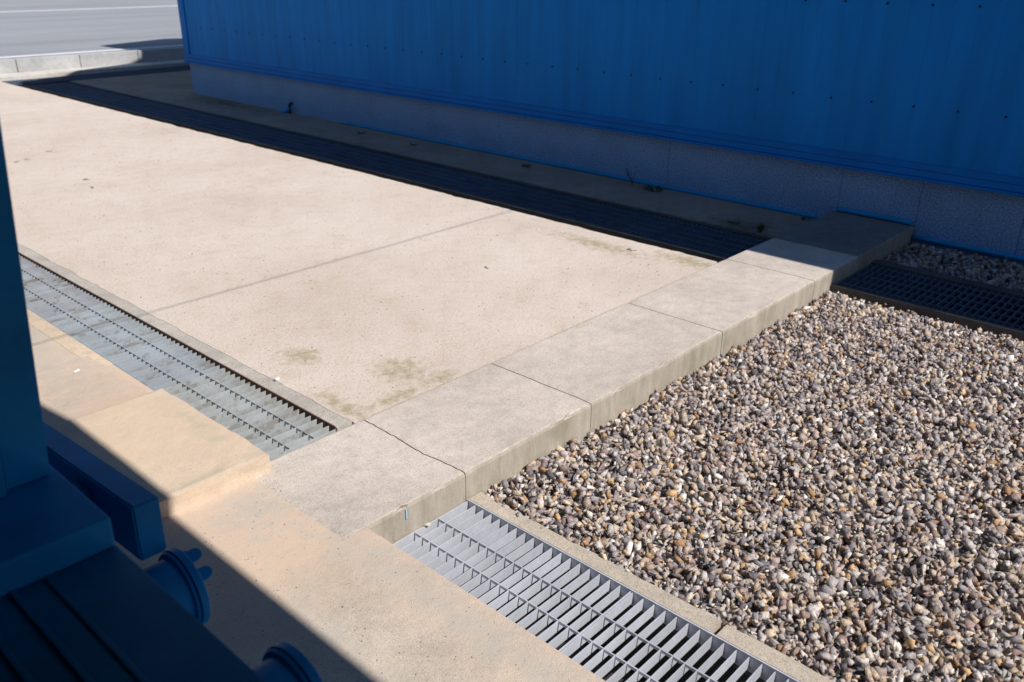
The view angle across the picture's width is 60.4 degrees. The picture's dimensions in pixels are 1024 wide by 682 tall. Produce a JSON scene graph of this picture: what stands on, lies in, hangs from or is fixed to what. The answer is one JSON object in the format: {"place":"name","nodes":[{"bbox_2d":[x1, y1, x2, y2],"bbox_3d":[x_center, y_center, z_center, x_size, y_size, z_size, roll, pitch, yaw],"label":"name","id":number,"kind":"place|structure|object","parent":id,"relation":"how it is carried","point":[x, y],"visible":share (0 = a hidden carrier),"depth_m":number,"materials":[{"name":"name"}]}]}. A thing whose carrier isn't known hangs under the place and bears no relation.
{"place":"outdoors","nodes":[
{"label":"outdoors","id":0,"kind":"place"},
{"bbox_2d":[0,0,182,58],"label":"road","id":1,"kind":"structure","parent":0,"point":[30,30],"depth_m":17.09,"materials":[{"name":"grey asphalt"}]},
{"bbox_2d":[6,6,166,11],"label":"road marking","id":2,"kind":"object","parent":1,"relation":"on","point":[80,9],"depth_m":21.96,"materials":[{"name":"paint"}]},
{"bbox_2d":[0,45,182,57],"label":"road marking","id":3,"kind":"object","parent":1,"relation":"on","point":[88,51],"depth_m":12.71,"materials":[{"name":"paint"}]},
{"bbox_2d":[120,70,192,91],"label":"pavement","id":4,"kind":"structure","parent":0,"point":[181,80],"depth_m":11.56,"materials":[{"name":"beige concrete"}]},
{"bbox_2d":[29,324,605,681],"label":"pavement","id":5,"kind":"structure","parent":0,"point":[307,559],"depth_m":2.15,"materials":[{"name":"concrete"}]},
{"bbox_2d":[27,309,112,365],"bbox_3d":[-3.695,-0.702,5.159,5.800,0.011,0.066,21,31,38],"label":"cement edging","id":6,"kind":"object","parent":5,"relation":"on","point":[65,340],"visible":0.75,"depth_m":3.59,"materials":[{"name":"beige concrete"}]},
{"bbox_2d":[36,356,146,425],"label":"concrete slab","id":7,"kind":"structure","parent":5,"relation":"on","point":[66,392],"depth_m":3.14,"materials":[{"name":"concrete"}]},
{"bbox_2d":[51,389,270,518],"bbox_3d":[-1.558,0.536,2.317,0.671,0.077,1.717,21,31,38],"label":"rendered step","id":8,"kind":"object","parent":5,"relation":"on","point":[174,454],"visible":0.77,"depth_m":2.71,"materials":[{"name":"concrete"}]},
{"bbox_2d":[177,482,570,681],"bbox_3d":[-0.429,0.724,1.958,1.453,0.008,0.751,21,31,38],"label":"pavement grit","id":9,"kind":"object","parent":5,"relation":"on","point":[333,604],"visible":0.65,"depth_m":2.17,"materials":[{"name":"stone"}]},
{"bbox_2d":[9,117,679,393],"bbox_3d":[-2.090,-0.950,5.745,6.300,0.013,2.302,21,31,38],"label":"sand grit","id":10,"kind":"object","parent":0,"point":[285,235],"visible":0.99,"depth_m":4.88,"materials":[{"name":"stone"}]},
{"bbox_2d":[0,81,716,424],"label":"sand yard","id":11,"kind":"structure","parent":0,"point":[329,301],"depth_m":4.64,"materials":[{"name":"beige concrete"}]},
{"bbox_2d":[70,77,813,237],"bbox_3d":[-1.823,-1.894,8.521,9.944,0.350,0.635,21,31,38],"label":"shaded apron","id":12,"kind":"object","parent":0,"point":[712,211],"visible":0.38,"depth_m":6.97,"materials":[{"name":"beige concrete"}]},
{"bbox_2d":[281,102,292,112],"bbox_3d":[-2.341,-2.417,9.165,0.122,0.144,0.062,7,24,14],"label":"drain stub","id":13,"kind":"object","parent":12,"relation":"on","point":[287,109],"visible":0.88,"depth_m":9.15,"materials":[{"name":"blue plastic"}]},
{"bbox_2d":[341,121,820,218],"bbox_3d":[0.173,-1.456,7.096,4.985,0.028,0.029,21,31,38],"label":"blue tube","id":14,"kind":"object","parent":12,"relation":"on","point":[620,177],"visible":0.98,"depth_m":6.65,"materials":[{"name":"plastic"}]},
{"bbox_2d":[626,168,634,184],"bbox_3d":[0.857,-1.191,6.380,0.078,0.125,0.064,8,25,16],"label":"tall weed","id":15,"kind":"object","parent":12,"relation":"on","point":[629,178],"visible":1,"depth_m":6.39,"materials":[{"name":"green plant"}]},
{"bbox_2d":[642,185,665,192],"bbox_3d":[1.015,-1.082,6.264,0.184,0.020,0.201,2,24,3],"label":"weed clump","id":16,"kind":"object","parent":12,"relation":"on","point":[651,188],"visible":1,"depth_m":6.29,"materials":[{"name":"green plant"}]},
{"bbox_2d":[177,0,1023,265],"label":"blue building","id":17,"kind":"structure","parent":0,"point":[913,110],"depth_m":5.93,"materials":[{"name":"paint"}]},
{"bbox_2d":[485,290,1023,681],"bbox_3d":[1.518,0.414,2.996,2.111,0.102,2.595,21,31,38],"label":"gravel","id":18,"kind":"structure","parent":0,"point":[950,366],"depth_m":2.79,"materials":[{"name":"grey gravel"}]},
{"bbox_2d":[756,222,765,232],"bbox_3d":[1.497,-0.686,5.303,0.059,0.078,0.068,-12,27,-26],"label":"grass sprout","id":19,"kind":"object","parent":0,"point":[760,227],"depth_m":5.29,"materials":[{"name":"green plant"}]},
{"bbox_2d":[884,242,1023,291],"bbox_3d":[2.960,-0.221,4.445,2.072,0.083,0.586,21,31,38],"label":"gravel","id":20,"kind":"structure","parent":0,"point":[974,264],"depth_m":4.87,"materials":[{"name":"grey gravel"}]},
{"bbox_2d":[912,235,1023,260],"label":"blue tube","id":21,"kind":"object","parent":20,"relation":"on","point":[968,247],"visible":1,"depth_m":5.04,"materials":[{"name":"plastic"}]},
{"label":"ground","id":22,"kind":"structure","parent":0,"visible":0},
{"bbox_2d":[0,58,17,73],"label":"kerb stone","id":23,"kind":"object","parent":22,"relation":"on","point":[8,65],"visible":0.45,"depth_m":11.50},
{"bbox_2d":[11,54,80,71],"bbox_3d":[-6.292,-3.583,11.981,0.165,0.555,0.820,21,31,38],"label":"kerb stone","id":24,"kind":"object","parent":22,"relation":"on","point":[41,63],"visible":0.45,"depth_m":11.84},
{"bbox_2d":[0,59,189,80],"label":"roadside strip","id":25,"kind":"object","parent":22,"relation":"on","point":[77,71],"depth_m":12.00,"materials":[{"name":"concrete"}]},
{"bbox_2d":[76,50,138,66],"bbox_3d":[-5.732,-3.823,12.541,0.165,0.555,0.820,21,31,38],"label":"kerb stone","id":26,"kind":"object","parent":22,"relation":"on","point":[108,58],"visible":0.45,"depth_m":12.40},
{"bbox_2d":[0,123,264,681],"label":"building","id":27,"kind":"structure","parent":22,"relation":"on","point":[84,597],"depth_m":1.17,"materials":[{"name":"blue paint"}]},
{"bbox_2d":[43,422,165,560],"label":"steel beam","id":28,"kind":"structure","parent":27,"relation":"attached to","point":[129,507],"depth_m":1.56,"materials":[{"name":"blue metal"}]},
{"bbox_2d":[143,547,211,623],"bbox_3d":[-0.645,0.467,1.521,0.148,0.148,0.251,21,31,38],"label":"round fitting","id":29,"kind":"object","parent":27,"relation":"attached to","point":[177,575],"visible":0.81,"depth_m":1.53,"materials":[{"name":"blue paint"}]},
{"bbox_2d":[252,641,322,681],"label":"round fitting","id":30,"kind":"object","parent":27,"relation":"attached to","point":[282,661],"visible":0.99,"depth_m":1.20,"materials":[{"name":"blue paint"}]},
{"bbox_2d":[134,47,184,62],"bbox_3d":[-5.172,-4.063,13.102,0.165,0.555,0.820,21,31,38],"label":"kerb stone","id":31,"kind":"object","parent":22,"relation":"on","point":[160,54],"visible":0.24,"depth_m":12.93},
{"bbox_2d":[18,244,351,430],"bbox_3d":[-4.214,-0.915,6.136,9.952,0.408,0.107,21,31,38],"label":"concrete strip","id":32,"kind":"object","parent":22,"relation":"on","point":[312,406],"visible":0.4,"depth_m":3.54,"materials":[{"name":"beige concrete"}]},
{"bbox_2d":[24,85,728,262],"bbox_3d":[-2.400,-1.657,7.959,9.960,0.336,0.042,21,31,38],"label":"channel ledge","id":33,"kind":"object","parent":22,"relation":"on","point":[632,237],"visible":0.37,"depth_m":6.31,"materials":[{"name":"concrete"}]},
{"bbox_2d":[67,81,772,240],"bbox_3d":[-2.046,-1.802,8.300,9.940,0.336,0.040,21,31,38],"label":"channel ledge","id":34,"kind":"object","parent":22,"relation":"on","point":[713,227],"visible":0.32,"depth_m":6.58,"materials":[{"name":"concrete"}]},
{"bbox_2d":[469,492,720,634],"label":"concrete curb","id":35,"kind":"structure","parent":22,"relation":"on","point":[693,614],"depth_m":2.44,"materials":[{"name":"beige concrete"}]},
{"bbox_2d":[451,535,765,681],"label":"drain channel","id":36,"kind":"object","parent":22,"relation":"on","point":[712,669],"depth_m":2.41,"materials":[{"name":"concrete"}]},
{"bbox_2d":[393,501,630,651],"bbox_3d":[-0.039,0.653,2.419,0.621,0.036,0.378,21,31,38],"label":"drain grating","id":37,"kind":"object","parent":36,"relation":"on","point":[442,542],"visible":0.59,"depth_m":2.44,"materials":[{"name":"metal"}]},
{"bbox_2d":[467,499,799,681],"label":"steel angle","id":38,"kind":"object","parent":36,"relation":"on","point":[755,663],"visible":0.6,"depth_m":2.30,"materials":[{"name":"grey metal"}]},
{"bbox_2d":[561,593,788,681],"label":"drain grating","id":39,"kind":"object","parent":36,"relation":"on","point":[633,644],"visible":0.86,"depth_m":2.17,"materials":[{"name":"metal"}]},
{"bbox_2d":[396,232,910,539],"bbox_3d":[0.784,0.052,4.044,0.490,0.399,4.196,21,31,38],"label":"slab bedding","id":40,"kind":"object","parent":22,"relation":"on","point":[439,502],"visible":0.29,"depth_m":2.67,"materials":[{"name":"concrete"}]},
{"bbox_2d":[254,421,464,575],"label":"concrete slab","id":41,"kind":"structure","parent":40,"relation":"on","point":[356,477],"depth_m":2.65,"materials":[{"name":"beige concrete"}]},
{"bbox_2d":[364,364,590,500],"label":"concrete slab","id":42,"kind":"structure","parent":40,"relation":"on","point":[475,426],"depth_m":3.00,"materials":[{"name":"beige concrete"}]},
{"bbox_2d":[491,303,721,432],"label":"concrete slab","id":43,"kind":"structure","parent":40,"relation":"on","point":[628,350],"depth_m":3.50,"materials":[{"name":"beige concrete"}]},
{"bbox_2d":[629,259,814,356],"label":"concrete slab","id":44,"kind":"structure","parent":40,"relation":"on","point":[727,298],"depth_m":4.12,"materials":[{"name":"beige concrete"}]},
{"bbox_2d":[728,238,858,302],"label":"concrete slab","id":45,"kind":"structure","parent":40,"relation":"on","point":[824,270],"depth_m":4.62,"materials":[{"name":"beige concrete"}]},
{"bbox_2d":[774,211,913,285],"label":"concrete slab","id":46,"kind":"structure","parent":40,"relation":"on","point":[851,234],"depth_m":5.05,"materials":[{"name":"beige concrete"}]},
{"bbox_2d":[837,207,912,224],"bbox_3d":[2.204,-0.763,5.359,0.460,0.027,0.028,21,31,38],"label":"blue tube","id":47,"kind":"object","parent":46,"relation":"on","point":[877,216],"visible":1,"depth_m":5.34,"materials":[{"name":"plastic"}]},
{"bbox_2d":[716,625,832,681],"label":"concrete curb","id":48,"kind":"structure","parent":22,"relation":"on","point":[789,666],"depth_m":2.13,"materials":[{"name":"beige concrete"}]},
{"bbox_2d":[830,283,1023,342],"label":"channel ledge","id":49,"kind":"object","parent":22,"relation":"on","point":[973,324],"visible":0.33,"depth_m":4.20,"materials":[{"name":"concrete"}]},
{"bbox_2d":[866,273,1023,329],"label":"drain channel","id":50,"kind":"object","parent":22,"relation":"on","point":[1021,323],"visible":0.07,"depth_m":4.53,"materials":[{"name":"concrete"}]},
{"bbox_2d":[836,264,1023,329],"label":"drain grating","id":51,"kind":"object","parent":50,"relation":"on","point":[879,273],"visible":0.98,"depth_m":4.43,"materials":[{"name":"metal"}]},
{"bbox_2d":[871,259,1023,305],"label":"channel ledge","id":52,"kind":"object","parent":22,"relation":"on","point":[957,280],"visible":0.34,"depth_m":4.59,"materials":[{"name":"concrete"}]},
{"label":"drain channel","id":53,"kind":"structure","parent":0,"visible":0},
{"bbox_2d":[19,255,105,318],"bbox_3d":[-2.303,-0.258,4.214,1.000,0.035,0.276,21,31,38],"label":"drain grating","id":54,"kind":"object","parent":53,"relation":"on","point":[48,294],"visible":0.7,"depth_m":4.09,"materials":[{"name":"metal"}]},
{"bbox_2d":[44,303,223,390],"bbox_3d":[-1.563,0.020,3.593,1.000,0.035,0.276,21,31,38],"label":"drain grating","id":55,"kind":"object","parent":53,"relation":"on","point":[145,355],"visible":0.77,"depth_m":3.56,"materials":[{"name":"metal"}]},
{"bbox_2d":[19,252,336,431],"bbox_3d":[-4.208,-1.045,5.990,9.828,0.064,0.004,21,31,38],"label":"steel angle","id":56,"kind":"object","parent":53,"relation":"on","point":[290,403],"visible":0.4,"depth_m":3.46,"materials":[{"name":"black metal"}]},
{"bbox_2d":[164,368,335,460],"bbox_3d":[-0.938,0.255,3.069,0.690,0.035,0.276,21,31,38],"label":"drain grating","id":57,"kind":"object","parent":53,"relation":"on","point":[271,427],"visible":0.67,"depth_m":3.06,"materials":[{"name":"metal"}]},
{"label":"drain channel","id":58,"kind":"structure","parent":0,"visible":0},
{"bbox_2d":[30,83,94,92],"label":"drain grating","id":59,"kind":"object","parent":58,"relation":"on","point":[62,87],"visible":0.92,"depth_m":10.84,"materials":[{"name":"metal"}]},
{"bbox_2d":[62,89,133,101],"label":"drain grating","id":60,"kind":"object","parent":58,"relation":"on","point":[96,95],"visible":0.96,"depth_m":10.26,"materials":[{"name":"metal"}]},
{"bbox_2d":[99,98,176,112],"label":"drain grating","id":61,"kind":"object","parent":58,"relation":"on","point":[137,105],"visible":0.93,"depth_m":9.63,"materials":[{"name":"metal"}]},
{"bbox_2d":[140,108,228,124],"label":"drain grating","id":62,"kind":"object","parent":58,"relation":"on","point":[184,116],"visible":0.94,"depth_m":9.01,"materials":[{"name":"metal"}]},
{"bbox_2d":[189,119,286,138],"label":"drain grating","id":63,"kind":"object","parent":58,"relation":"on","point":[239,129],"visible":0.91,"depth_m":8.39,"materials":[{"name":"metal"}]},
{"bbox_2d":[245,133,353,154],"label":"drain grating","id":64,"kind":"object","parent":58,"relation":"on","point":[303,144],"visible":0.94,"depth_m":7.77,"materials":[{"name":"metal"}]},
{"bbox_2d":[314,148,432,173],"bbox_3d":[-1.153,-1.463,7.172,0.996,0.029,0.464,21,31,38],"label":"drain grating","id":65,"kind":"object","parent":58,"relation":"on","point":[379,162],"visible":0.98,"depth_m":7.15,"materials":[{"name":"metal"}]},
{"bbox_2d":[392,166,526,197],"bbox_3d":[-0.412,-1.184,6.551,0.996,0.029,0.464,21,31,38],"label":"drain grating","id":66,"kind":"object","parent":58,"relation":"on","point":[469,183],"visible":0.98,"depth_m":6.52,"materials":[{"name":"metal"}]},
{"bbox_2d":[485,187,640,225],"bbox_3d":[0.329,-0.905,5.929,0.996,0.029,0.464,21,31,38],"label":"drain grating","id":67,"kind":"object","parent":58,"relation":"on","point":[587,211],"visible":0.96,"depth_m":5.91,"materials":[{"name":"metal"}]},
{"bbox_2d":[602,212,767,257],"bbox_3d":[1.068,-0.626,5.310,1.000,0.031,0.464,21,31,38],"label":"drain grating","id":68,"kind":"object","parent":58,"relation":"on","point":[709,240],"visible":0.83,"depth_m":5.33,"materials":[{"name":"metal"}]},
{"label":"drain channel","id":69,"kind":"structure","parent":0,"visible":0},
{"bbox_2d":[1,79,46,86],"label":"drain grating","id":70,"kind":"object","parent":69,"relation":"on","point":[29,82],"visible":0.69,"depth_m":11.14,"materials":[{"name":"metal"}]},
{"bbox_2d":[36,72,123,83],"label":"drain grating","id":71,"kind":"object","parent":69,"relation":"on","point":[59,79],"visible":0.84,"depth_m":11.59,"materials":[{"name":"metal"}]},
{"bbox_2d":[112,66,190,75],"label":"drain grating","id":72,"kind":"object","parent":69,"relation":"on","point":[150,71],"visible":0.77,"depth_m":12.30,"materials":[{"name":"metal"}]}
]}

